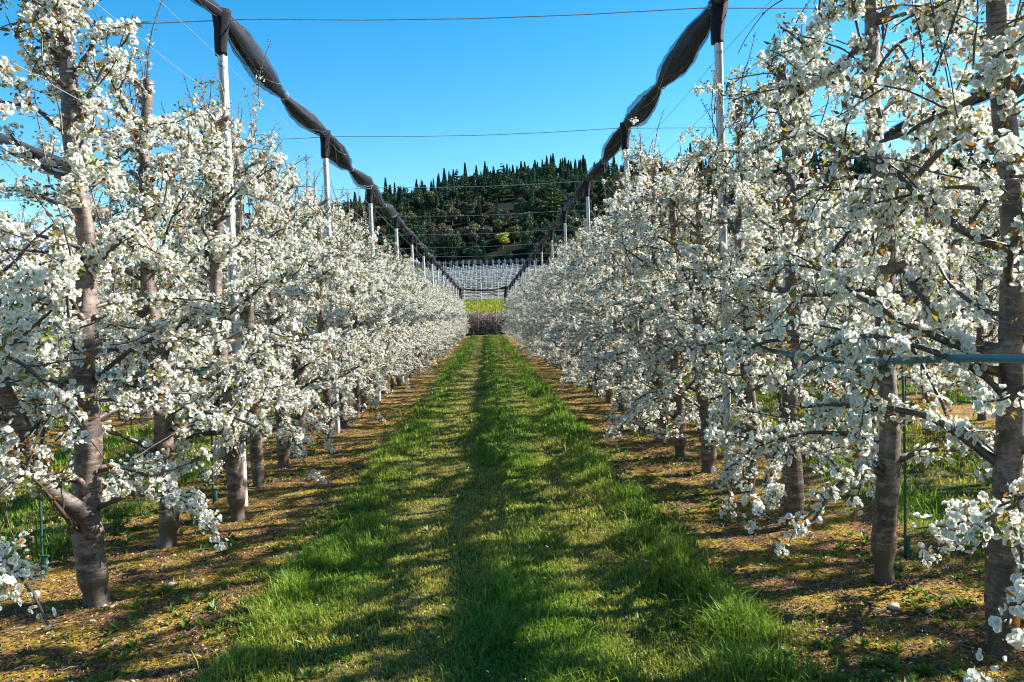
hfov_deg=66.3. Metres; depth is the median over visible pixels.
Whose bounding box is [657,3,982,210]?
row wire
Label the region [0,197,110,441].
cherry tree
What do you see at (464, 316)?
cherry tree
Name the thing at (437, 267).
metal post
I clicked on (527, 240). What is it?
broadleaf tree
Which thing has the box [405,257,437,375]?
cherry tree
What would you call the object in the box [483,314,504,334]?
bare shrub
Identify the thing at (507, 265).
trellis row
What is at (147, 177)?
cherry tree
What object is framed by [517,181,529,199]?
broadleaf tree
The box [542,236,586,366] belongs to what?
cherry tree
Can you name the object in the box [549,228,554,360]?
metal post
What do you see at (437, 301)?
cherry tree
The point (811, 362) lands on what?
cherry tree
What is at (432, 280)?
cherry tree
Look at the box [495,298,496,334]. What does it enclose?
wooden pole
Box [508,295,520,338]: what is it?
cherry tree
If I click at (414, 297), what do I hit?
cherry tree
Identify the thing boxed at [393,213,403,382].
metal post
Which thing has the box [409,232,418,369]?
metal post
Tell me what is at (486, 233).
cross wire
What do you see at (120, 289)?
cherry tree
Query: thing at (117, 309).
cherry tree
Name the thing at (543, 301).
cherry tree
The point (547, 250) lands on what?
broadleaf tree
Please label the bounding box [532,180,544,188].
broadleaf tree
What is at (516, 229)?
broadleaf tree
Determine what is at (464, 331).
cherry tree
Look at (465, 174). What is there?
cypress
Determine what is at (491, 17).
cross wire
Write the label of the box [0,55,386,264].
row wire
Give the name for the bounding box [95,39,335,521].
cherry tree
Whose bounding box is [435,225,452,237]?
broadleaf tree
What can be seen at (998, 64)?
cherry tree
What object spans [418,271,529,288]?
trellis row
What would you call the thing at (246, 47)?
rolled net
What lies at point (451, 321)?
cherry tree
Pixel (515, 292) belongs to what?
cherry tree
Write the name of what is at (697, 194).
cherry tree
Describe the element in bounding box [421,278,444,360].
cherry tree
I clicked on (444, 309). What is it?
cherry tree
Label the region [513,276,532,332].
cherry tree
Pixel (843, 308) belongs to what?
cherry tree
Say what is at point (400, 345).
cherry tree
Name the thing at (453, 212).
broadleaf tree
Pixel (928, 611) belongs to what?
stone
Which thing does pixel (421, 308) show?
cherry tree
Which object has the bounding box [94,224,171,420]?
cherry tree
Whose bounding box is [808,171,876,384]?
cherry tree
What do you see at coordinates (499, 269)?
trellis row
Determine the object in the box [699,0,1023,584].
cherry tree
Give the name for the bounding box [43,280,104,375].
cherry tree
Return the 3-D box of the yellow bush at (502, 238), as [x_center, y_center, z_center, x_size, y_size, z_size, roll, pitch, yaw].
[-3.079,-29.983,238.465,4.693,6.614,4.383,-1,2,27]
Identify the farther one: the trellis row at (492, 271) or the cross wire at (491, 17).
the trellis row at (492, 271)
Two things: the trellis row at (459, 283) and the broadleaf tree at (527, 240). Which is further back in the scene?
the broadleaf tree at (527, 240)
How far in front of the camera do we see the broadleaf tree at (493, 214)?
262.39 m
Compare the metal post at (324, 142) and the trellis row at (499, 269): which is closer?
the metal post at (324, 142)
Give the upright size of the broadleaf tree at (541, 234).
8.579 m
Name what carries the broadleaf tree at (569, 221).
on the hill
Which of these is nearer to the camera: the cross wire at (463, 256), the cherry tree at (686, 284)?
the cherry tree at (686, 284)
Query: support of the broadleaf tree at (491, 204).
on the hill
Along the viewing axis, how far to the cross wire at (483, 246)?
29.16 m
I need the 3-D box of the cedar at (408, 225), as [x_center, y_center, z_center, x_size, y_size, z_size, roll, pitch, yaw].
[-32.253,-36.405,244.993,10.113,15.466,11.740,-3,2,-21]
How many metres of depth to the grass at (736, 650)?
5.01 m
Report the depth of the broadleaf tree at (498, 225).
249.11 m
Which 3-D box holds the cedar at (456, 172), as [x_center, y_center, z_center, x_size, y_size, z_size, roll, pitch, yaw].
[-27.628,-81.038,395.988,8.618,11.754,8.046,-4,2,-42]
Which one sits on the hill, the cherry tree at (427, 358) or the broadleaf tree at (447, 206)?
the broadleaf tree at (447, 206)
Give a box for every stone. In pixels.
[166,582,176,586]
[888,603,899,609]
[924,609,933,613]
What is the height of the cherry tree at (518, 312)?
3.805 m
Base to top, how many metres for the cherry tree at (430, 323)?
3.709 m
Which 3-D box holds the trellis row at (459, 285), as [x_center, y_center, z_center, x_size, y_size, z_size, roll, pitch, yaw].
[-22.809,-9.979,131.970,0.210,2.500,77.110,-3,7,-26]
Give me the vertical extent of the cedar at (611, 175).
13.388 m
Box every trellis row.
[344,279,481,301]
[414,268,527,286]
[417,273,519,294]
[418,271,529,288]
[419,272,523,294]
[425,267,537,282]
[425,270,584,295]
[427,275,515,298]
[430,278,498,299]
[434,266,529,282]
[435,267,530,283]
[437,281,464,299]
[443,265,536,280]
[453,265,533,280]
[463,265,526,277]
[473,264,716,286]
[483,264,539,275]
[493,264,599,276]
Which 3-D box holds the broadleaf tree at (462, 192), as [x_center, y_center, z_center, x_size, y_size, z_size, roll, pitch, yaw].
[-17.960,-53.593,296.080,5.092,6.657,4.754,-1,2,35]
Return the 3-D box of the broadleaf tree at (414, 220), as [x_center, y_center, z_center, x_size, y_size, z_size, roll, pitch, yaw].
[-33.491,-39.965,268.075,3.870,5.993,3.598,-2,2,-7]
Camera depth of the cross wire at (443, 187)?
15.78 m
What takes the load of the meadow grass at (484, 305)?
on the ground at (248, 524)
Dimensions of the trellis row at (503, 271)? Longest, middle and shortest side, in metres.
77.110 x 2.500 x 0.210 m
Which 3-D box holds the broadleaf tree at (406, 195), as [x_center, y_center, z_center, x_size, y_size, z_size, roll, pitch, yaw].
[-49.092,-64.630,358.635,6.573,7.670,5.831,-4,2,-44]
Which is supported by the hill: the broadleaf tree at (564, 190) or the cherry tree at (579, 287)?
the broadleaf tree at (564, 190)
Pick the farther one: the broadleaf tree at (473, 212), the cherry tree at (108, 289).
the broadleaf tree at (473, 212)
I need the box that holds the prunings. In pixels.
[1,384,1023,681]
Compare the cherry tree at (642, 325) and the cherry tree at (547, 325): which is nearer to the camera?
the cherry tree at (642, 325)
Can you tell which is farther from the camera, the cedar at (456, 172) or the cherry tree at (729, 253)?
the cedar at (456, 172)
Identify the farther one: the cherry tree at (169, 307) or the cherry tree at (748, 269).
the cherry tree at (748, 269)
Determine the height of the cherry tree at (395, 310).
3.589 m
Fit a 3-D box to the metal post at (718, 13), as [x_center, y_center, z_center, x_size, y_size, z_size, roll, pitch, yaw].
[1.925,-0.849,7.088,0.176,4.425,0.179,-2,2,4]
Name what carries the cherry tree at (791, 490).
on the ground at (248, 524)
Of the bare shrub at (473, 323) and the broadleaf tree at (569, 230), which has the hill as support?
the broadleaf tree at (569, 230)
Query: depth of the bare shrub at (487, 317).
73.79 m
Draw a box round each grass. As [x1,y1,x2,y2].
[0,334,1023,681]
[362,298,586,326]
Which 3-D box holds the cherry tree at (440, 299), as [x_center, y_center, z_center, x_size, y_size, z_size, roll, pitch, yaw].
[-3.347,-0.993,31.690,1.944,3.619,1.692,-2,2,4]
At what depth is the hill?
243.26 m
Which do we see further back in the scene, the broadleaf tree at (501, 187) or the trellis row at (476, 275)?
the broadleaf tree at (501, 187)
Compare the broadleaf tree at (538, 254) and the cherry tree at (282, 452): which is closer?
the cherry tree at (282, 452)
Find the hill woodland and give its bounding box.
[208,148,1000,263]
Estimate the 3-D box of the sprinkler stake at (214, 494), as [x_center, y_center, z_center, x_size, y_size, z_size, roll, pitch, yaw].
[-2.730,0.907,7.143,0.055,1.250,0.032,-2,2,-2]
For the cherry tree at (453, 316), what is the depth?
44.71 m
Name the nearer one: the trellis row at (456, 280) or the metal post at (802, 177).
the metal post at (802, 177)
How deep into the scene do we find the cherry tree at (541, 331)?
24.06 m
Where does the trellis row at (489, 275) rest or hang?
on the ground at (248, 524)
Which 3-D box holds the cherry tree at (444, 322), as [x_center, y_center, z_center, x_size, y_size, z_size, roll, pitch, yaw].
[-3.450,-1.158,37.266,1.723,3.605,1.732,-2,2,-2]
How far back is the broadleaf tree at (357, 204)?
305.69 m
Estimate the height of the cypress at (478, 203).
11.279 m
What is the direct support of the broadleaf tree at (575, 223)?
on the hill
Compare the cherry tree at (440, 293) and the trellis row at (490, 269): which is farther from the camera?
the trellis row at (490, 269)
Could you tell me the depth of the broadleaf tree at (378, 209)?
283.68 m
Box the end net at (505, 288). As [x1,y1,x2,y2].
[459,286,507,319]
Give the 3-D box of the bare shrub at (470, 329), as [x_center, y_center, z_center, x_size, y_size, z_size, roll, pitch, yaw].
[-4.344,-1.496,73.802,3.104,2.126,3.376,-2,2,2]
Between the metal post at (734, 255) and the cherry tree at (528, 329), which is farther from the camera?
the cherry tree at (528, 329)
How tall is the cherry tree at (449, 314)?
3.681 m
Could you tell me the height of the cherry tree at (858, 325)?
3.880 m
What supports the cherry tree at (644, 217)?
on the ground at (248, 524)
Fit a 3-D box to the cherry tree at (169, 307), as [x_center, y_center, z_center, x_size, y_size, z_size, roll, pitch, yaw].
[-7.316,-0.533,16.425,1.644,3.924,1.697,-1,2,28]
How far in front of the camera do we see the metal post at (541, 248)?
29.19 m
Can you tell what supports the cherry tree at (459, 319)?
on the ground at (248, 524)
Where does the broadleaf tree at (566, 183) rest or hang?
on the hill
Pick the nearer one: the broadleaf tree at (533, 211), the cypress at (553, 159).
the broadleaf tree at (533, 211)
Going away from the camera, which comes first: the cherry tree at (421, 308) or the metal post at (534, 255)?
the cherry tree at (421, 308)
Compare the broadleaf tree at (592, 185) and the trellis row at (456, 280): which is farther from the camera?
the broadleaf tree at (592, 185)
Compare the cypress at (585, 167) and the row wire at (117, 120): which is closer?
the row wire at (117, 120)
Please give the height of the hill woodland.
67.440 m
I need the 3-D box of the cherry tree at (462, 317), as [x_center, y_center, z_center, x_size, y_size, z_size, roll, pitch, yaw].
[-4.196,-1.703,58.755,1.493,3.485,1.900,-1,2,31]
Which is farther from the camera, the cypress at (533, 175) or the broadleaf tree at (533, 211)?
the cypress at (533, 175)
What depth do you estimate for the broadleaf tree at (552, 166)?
373.64 m
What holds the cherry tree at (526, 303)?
on the ground at (248, 524)
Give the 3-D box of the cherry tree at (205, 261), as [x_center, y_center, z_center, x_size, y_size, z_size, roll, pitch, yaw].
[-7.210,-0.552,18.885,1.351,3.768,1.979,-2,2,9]
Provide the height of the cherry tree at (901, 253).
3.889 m
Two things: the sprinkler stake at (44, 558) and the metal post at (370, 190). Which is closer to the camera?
the sprinkler stake at (44, 558)
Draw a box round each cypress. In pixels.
[383,177,386,192]
[392,218,394,237]
[393,182,396,196]
[402,204,406,224]
[444,174,448,203]
[451,173,455,202]
[463,162,467,179]
[472,173,476,191]
[477,196,481,216]
[483,161,485,175]
[483,174,487,189]
[494,197,500,231]
[514,177,516,195]
[515,173,520,198]
[529,179,534,204]
[532,166,535,183]
[536,172,539,198]
[552,153,555,174]
[566,166,569,179]
[579,159,582,174]
[583,158,587,174]
[606,180,609,207]
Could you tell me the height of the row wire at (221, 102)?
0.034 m
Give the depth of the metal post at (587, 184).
15.89 m
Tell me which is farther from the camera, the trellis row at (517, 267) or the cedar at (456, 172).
the cedar at (456, 172)
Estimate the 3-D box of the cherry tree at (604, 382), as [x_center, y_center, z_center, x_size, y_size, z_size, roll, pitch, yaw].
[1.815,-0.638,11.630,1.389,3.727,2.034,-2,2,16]
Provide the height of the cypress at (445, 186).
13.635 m
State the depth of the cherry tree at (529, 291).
30.51 m
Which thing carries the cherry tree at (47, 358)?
on the ground at (248, 524)
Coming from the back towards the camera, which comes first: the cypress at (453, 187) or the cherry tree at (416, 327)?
the cypress at (453, 187)
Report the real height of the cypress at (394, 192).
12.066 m
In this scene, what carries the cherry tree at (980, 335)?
on the ground at (248, 524)
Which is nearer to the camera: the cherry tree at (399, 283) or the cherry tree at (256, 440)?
the cherry tree at (256, 440)
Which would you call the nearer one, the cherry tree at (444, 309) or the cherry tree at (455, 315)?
the cherry tree at (444, 309)
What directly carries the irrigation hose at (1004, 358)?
hanging from the cherry tree at (998, 64)
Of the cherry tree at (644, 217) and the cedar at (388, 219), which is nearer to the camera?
the cherry tree at (644, 217)
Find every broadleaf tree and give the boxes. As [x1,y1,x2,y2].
[347,200,360,211]
[368,210,376,221]
[374,207,384,216]
[380,192,389,200]
[380,238,392,247]
[391,196,399,207]
[402,191,410,198]
[404,224,425,252]
[409,216,418,225]
[419,220,438,240]
[424,190,434,202]
[424,195,439,205]
[425,248,437,261]
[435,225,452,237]
[437,182,448,186]
[438,233,458,258]
[438,235,455,258]
[443,188,458,203]
[443,203,452,210]
[446,207,459,224]
[448,184,460,198]
[455,234,465,247]
[456,226,468,240]
[458,191,469,199]
[464,224,477,245]
[466,246,476,260]
[469,210,474,223]
[477,213,489,223]
[478,225,493,240]
[482,202,494,209]
[491,210,500,221]
[493,219,506,233]
[496,182,509,192]
[498,214,511,226]
[499,209,509,214]
[507,225,520,243]
[513,200,526,208]
[513,219,521,225]
[515,201,532,216]
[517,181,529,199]
[517,212,537,233]
[519,226,524,241]
[519,230,540,257]
[526,203,540,217]
[527,242,546,261]
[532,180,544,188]
[534,188,543,198]
[536,227,555,241]
[537,165,550,177]
[545,164,555,174]
[545,246,557,258]
[549,184,563,196]
[555,217,573,233]
[556,181,569,194]
[559,179,570,194]
[560,225,576,240]
[567,210,580,219]
[572,175,579,185]
[573,219,582,227]
[590,179,598,192]
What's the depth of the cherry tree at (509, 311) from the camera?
52.30 m
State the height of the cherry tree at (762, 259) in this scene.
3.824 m
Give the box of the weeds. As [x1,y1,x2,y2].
[39,384,986,681]
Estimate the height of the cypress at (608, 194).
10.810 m
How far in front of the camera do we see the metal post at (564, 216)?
20.29 m
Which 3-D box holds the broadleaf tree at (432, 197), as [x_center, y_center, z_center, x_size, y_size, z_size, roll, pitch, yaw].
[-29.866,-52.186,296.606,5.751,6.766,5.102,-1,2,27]
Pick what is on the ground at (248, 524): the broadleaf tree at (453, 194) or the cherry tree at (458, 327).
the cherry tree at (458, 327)
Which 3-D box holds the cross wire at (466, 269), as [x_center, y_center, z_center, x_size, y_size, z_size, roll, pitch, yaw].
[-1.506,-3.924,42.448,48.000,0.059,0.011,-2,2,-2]
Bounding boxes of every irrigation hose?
[4,345,327,386]
[544,324,1023,364]
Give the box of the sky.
[0,0,1023,264]
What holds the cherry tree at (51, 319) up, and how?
on the ground at (248, 524)
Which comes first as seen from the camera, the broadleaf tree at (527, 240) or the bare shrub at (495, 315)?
the bare shrub at (495, 315)
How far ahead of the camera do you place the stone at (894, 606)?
4.09 m
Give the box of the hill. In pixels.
[1,161,995,284]
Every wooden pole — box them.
[477,303,478,334]
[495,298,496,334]
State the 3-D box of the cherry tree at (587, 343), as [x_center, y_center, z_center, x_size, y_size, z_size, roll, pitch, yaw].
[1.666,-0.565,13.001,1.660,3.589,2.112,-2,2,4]
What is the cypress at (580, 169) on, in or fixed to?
on the hill
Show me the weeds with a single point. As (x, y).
(841, 544)
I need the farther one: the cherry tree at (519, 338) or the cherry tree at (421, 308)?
the cherry tree at (519, 338)
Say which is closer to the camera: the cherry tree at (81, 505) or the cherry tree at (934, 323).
the cherry tree at (81, 505)
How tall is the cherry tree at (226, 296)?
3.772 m
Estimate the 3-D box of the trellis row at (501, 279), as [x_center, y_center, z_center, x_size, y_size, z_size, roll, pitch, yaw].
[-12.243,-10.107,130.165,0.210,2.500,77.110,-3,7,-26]
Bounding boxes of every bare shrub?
[465,314,481,335]
[466,312,491,334]
[476,314,498,334]
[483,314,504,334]
[487,311,503,331]
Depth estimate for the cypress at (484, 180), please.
320.33 m
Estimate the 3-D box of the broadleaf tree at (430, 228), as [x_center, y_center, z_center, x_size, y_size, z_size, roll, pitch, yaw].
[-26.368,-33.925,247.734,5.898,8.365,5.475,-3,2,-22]
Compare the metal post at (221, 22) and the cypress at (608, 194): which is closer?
the metal post at (221, 22)
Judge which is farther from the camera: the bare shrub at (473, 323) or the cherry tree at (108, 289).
the bare shrub at (473, 323)
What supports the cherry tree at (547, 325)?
on the ground at (248, 524)
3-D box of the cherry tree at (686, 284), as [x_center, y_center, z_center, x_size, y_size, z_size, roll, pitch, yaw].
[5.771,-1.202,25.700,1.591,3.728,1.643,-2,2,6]
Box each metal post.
[211,7,247,506]
[319,130,339,432]
[367,184,380,400]
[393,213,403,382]
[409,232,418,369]
[421,245,428,361]
[430,255,433,286]
[436,262,441,352]
[532,251,535,272]
[540,243,543,270]
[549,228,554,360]
[562,208,570,375]
[583,177,595,392]
[620,122,637,419]
[708,0,732,485]
[728,202,736,368]
[800,173,807,371]
[913,114,924,398]
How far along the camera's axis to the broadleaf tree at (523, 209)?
259.84 m
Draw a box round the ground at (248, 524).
[0,252,1023,681]
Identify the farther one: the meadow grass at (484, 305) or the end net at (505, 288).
the meadow grass at (484, 305)
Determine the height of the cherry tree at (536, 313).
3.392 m
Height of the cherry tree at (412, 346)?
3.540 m
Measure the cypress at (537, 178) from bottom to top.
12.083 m
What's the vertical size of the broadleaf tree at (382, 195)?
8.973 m
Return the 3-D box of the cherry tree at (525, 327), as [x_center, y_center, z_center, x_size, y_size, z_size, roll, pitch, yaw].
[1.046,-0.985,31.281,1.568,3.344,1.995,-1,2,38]
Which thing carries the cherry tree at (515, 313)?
on the ground at (248, 524)
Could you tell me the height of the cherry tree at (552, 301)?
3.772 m
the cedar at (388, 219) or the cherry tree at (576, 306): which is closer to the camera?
the cherry tree at (576, 306)
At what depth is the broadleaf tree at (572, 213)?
255.27 m
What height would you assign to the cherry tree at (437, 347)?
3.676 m
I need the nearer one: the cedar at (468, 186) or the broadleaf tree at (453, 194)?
the broadleaf tree at (453, 194)
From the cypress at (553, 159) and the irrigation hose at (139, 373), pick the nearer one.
the irrigation hose at (139, 373)
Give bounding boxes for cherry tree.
[0,0,248,608]
[0,0,301,548]
[0,56,103,627]
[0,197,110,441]
[0,203,67,432]
[1,264,44,395]
[18,264,60,389]
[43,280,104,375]
[46,225,144,405]
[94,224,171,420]
[94,284,110,387]
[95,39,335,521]
[98,239,176,406]
[99,278,142,381]
[102,267,141,370]
[130,239,204,396]
[161,251,212,380]
[169,87,351,487]
[179,251,229,379]
[205,123,345,468]
[222,267,261,384]
[227,161,356,453]
[253,288,265,365]
[254,166,378,438]
[256,263,281,371]
[300,182,402,417]
[300,186,385,426]
[322,205,407,411]
[335,224,408,403]
[348,239,415,389]
[349,242,429,389]
[364,235,414,393]
[365,243,432,385]
[388,248,436,374]
[400,256,431,377]
[403,261,436,372]
[403,266,444,370]
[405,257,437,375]
[408,265,449,359]
[408,280,446,363]
[418,272,443,353]
[419,271,449,365]
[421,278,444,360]
[427,276,454,337]
[427,278,455,359]
[429,280,452,353]
[429,281,453,357]
[431,285,453,355]
[435,277,460,348]
[435,284,458,348]
[436,284,454,334]
[439,287,460,334]
[440,282,460,341]
[442,289,457,349]
[443,287,454,350]
[446,286,463,346]
[446,288,465,346]
[449,287,462,339]
[453,296,466,341]
[453,305,465,339]
[456,299,466,339]
[459,299,467,334]
[505,284,518,336]
[507,293,519,334]
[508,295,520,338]
[510,279,531,340]
[510,282,523,343]
[510,282,526,344]
[510,282,528,347]
[510,286,522,344]
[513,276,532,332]
[514,277,532,345]
[515,284,527,346]
[516,260,549,361]
[516,268,535,351]
[519,269,542,358]
[519,269,544,359]
[519,281,540,355]
[522,265,551,363]
[522,277,539,357]
[523,265,554,364]
[527,253,558,367]
[530,244,574,372]
[532,226,592,386]
[534,218,612,390]
[534,256,562,369]
[539,252,574,372]
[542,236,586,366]
[553,204,630,403]
[554,215,611,391]
[562,199,654,410]
[562,211,630,396]
[577,111,735,442]
[584,160,694,433]
[587,177,680,409]
[596,135,738,457]
[612,125,781,472]
[653,32,849,493]
[677,256,691,340]
[677,260,693,327]
[684,0,914,535]
[693,243,732,366]
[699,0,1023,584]
[705,233,757,355]
[727,233,766,329]
[734,242,782,369]
[749,227,811,372]
[761,0,1023,681]
[767,206,834,363]
[800,200,865,387]
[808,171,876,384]
[827,254,873,327]
[839,192,939,388]
[842,244,872,328]
[870,146,984,410]
[897,229,916,352]
[902,221,939,345]
[912,0,1023,614]
[925,143,1000,420]
[934,215,988,369]
[955,209,1000,364]
[969,207,999,365]
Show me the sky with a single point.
(435, 79)
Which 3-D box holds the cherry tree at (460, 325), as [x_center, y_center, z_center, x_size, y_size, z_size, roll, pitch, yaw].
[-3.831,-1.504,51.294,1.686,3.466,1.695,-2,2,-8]
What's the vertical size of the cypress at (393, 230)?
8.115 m
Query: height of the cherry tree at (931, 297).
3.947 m
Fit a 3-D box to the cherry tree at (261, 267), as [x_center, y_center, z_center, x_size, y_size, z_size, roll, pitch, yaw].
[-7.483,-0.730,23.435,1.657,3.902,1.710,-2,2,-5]
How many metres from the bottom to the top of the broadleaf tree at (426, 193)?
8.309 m
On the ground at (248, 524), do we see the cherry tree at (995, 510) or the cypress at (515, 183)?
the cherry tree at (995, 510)
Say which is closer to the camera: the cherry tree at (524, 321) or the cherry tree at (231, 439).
the cherry tree at (231, 439)
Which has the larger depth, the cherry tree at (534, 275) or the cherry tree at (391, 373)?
the cherry tree at (534, 275)
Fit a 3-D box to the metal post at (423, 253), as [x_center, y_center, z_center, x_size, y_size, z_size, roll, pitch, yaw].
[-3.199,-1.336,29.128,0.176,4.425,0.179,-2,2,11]
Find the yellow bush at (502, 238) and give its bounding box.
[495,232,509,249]
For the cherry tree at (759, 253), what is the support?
on the ground at (248, 524)
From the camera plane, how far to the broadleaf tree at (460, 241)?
233.15 m
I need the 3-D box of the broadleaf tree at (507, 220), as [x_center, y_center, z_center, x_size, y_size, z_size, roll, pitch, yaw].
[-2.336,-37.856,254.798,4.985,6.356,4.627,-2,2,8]
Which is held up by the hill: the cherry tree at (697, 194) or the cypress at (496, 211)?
the cypress at (496, 211)
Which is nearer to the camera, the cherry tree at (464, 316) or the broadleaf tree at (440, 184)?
the cherry tree at (464, 316)
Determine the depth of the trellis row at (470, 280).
104.84 m
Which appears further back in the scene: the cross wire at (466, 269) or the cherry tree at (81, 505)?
the cross wire at (466, 269)
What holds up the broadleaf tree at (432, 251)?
on the hill
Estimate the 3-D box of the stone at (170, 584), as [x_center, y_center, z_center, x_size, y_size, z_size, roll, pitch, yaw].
[-2.122,1.517,4.880,0.069,0.032,0.047,-2,2,-13]
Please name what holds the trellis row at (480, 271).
on the ground at (248, 524)
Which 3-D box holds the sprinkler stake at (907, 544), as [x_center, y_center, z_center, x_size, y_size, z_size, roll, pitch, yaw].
[2.472,0.761,4.919,0.055,1.300,0.032,-2,2,-2]
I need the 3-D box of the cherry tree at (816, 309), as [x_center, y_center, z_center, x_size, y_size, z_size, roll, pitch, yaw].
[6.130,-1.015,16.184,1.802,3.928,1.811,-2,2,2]
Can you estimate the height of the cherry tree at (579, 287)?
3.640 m
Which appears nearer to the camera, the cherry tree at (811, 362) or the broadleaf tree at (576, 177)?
the cherry tree at (811, 362)
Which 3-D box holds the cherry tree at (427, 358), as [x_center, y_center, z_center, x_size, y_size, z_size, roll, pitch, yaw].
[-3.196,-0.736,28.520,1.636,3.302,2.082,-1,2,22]
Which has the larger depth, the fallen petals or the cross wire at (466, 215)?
the cross wire at (466, 215)
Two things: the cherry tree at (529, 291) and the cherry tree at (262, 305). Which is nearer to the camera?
the cherry tree at (262, 305)
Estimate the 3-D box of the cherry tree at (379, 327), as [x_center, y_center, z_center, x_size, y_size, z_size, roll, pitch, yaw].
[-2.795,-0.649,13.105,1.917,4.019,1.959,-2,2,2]
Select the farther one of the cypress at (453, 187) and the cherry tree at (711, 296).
the cypress at (453, 187)
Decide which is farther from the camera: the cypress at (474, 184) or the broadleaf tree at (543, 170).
the broadleaf tree at (543, 170)
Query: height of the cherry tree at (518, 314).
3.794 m
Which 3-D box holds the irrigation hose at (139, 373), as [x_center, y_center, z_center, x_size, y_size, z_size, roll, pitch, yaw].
[-3.783,-0.640,36.091,0.086,0.224,67.201,-2,2,-2]
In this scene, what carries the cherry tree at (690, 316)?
on the ground at (248, 524)
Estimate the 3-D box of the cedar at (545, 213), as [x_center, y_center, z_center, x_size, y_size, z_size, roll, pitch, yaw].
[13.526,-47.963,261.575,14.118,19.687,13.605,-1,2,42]
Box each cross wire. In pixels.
[0,121,893,146]
[6,243,561,262]
[9,4,1021,29]
[16,169,988,200]
[32,203,841,228]
[49,254,899,283]
[172,253,532,266]
[249,216,995,240]
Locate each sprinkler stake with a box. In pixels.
[32,388,48,574]
[207,375,217,503]
[901,364,911,557]
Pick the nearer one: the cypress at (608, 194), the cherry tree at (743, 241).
the cherry tree at (743, 241)
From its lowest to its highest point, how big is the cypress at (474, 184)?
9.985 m
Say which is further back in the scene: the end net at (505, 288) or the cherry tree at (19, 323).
the end net at (505, 288)
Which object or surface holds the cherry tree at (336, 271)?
on the ground at (248, 524)
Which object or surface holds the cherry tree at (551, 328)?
on the ground at (248, 524)
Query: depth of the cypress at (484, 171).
395.81 m
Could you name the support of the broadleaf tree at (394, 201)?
on the hill
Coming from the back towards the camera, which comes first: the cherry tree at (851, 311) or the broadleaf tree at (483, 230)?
the broadleaf tree at (483, 230)
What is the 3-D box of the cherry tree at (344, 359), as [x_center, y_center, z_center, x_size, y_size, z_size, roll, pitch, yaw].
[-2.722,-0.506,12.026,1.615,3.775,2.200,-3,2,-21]
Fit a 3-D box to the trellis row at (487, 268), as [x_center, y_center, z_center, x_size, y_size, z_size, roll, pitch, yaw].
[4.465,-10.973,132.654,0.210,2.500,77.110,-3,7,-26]
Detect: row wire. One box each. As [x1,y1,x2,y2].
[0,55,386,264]
[92,0,449,288]
[159,0,452,285]
[522,0,771,277]
[530,0,829,276]
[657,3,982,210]
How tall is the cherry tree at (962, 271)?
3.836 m
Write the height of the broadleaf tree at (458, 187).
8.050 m
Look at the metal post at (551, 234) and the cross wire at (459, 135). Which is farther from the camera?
the metal post at (551, 234)
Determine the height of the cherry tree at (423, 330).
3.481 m
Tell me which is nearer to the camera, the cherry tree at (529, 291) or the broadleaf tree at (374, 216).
the cherry tree at (529, 291)
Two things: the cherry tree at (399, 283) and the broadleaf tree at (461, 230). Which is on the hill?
the broadleaf tree at (461, 230)
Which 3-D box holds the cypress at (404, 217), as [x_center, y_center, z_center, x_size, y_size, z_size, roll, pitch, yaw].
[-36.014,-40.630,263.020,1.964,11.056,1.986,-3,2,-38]
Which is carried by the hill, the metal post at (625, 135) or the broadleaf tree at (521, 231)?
the broadleaf tree at (521, 231)
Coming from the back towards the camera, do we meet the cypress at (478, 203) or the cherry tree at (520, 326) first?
the cypress at (478, 203)
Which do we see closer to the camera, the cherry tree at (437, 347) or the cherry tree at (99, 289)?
the cherry tree at (99, 289)
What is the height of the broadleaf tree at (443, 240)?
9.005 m
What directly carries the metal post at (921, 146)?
on the ground at (248, 524)
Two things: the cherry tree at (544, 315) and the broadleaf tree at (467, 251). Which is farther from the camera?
the broadleaf tree at (467, 251)
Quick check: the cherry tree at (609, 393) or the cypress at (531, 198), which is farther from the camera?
the cypress at (531, 198)
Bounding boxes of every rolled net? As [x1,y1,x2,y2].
[0,132,348,267]
[194,0,459,288]
[508,0,727,286]
[712,74,1023,216]
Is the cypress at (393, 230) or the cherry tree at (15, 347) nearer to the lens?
the cherry tree at (15, 347)
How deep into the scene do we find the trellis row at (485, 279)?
110.60 m
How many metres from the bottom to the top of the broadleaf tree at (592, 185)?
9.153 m
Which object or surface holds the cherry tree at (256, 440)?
on the ground at (248, 524)
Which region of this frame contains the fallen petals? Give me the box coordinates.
[12,425,1003,681]
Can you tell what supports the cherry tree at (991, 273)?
on the ground at (248, 524)
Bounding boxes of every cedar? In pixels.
[376,195,399,222]
[393,200,426,245]
[454,169,459,180]
[460,177,473,197]
[490,163,513,201]
[532,168,571,222]
[602,163,620,190]
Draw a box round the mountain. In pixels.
[0,226,134,272]
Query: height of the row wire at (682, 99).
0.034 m
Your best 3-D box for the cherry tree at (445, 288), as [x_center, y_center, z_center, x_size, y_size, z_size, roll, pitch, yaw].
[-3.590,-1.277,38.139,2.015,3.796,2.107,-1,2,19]
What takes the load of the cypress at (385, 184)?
on the hill
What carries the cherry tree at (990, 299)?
on the ground at (248, 524)
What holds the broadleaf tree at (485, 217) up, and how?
on the hill
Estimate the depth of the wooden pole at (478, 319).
73.19 m

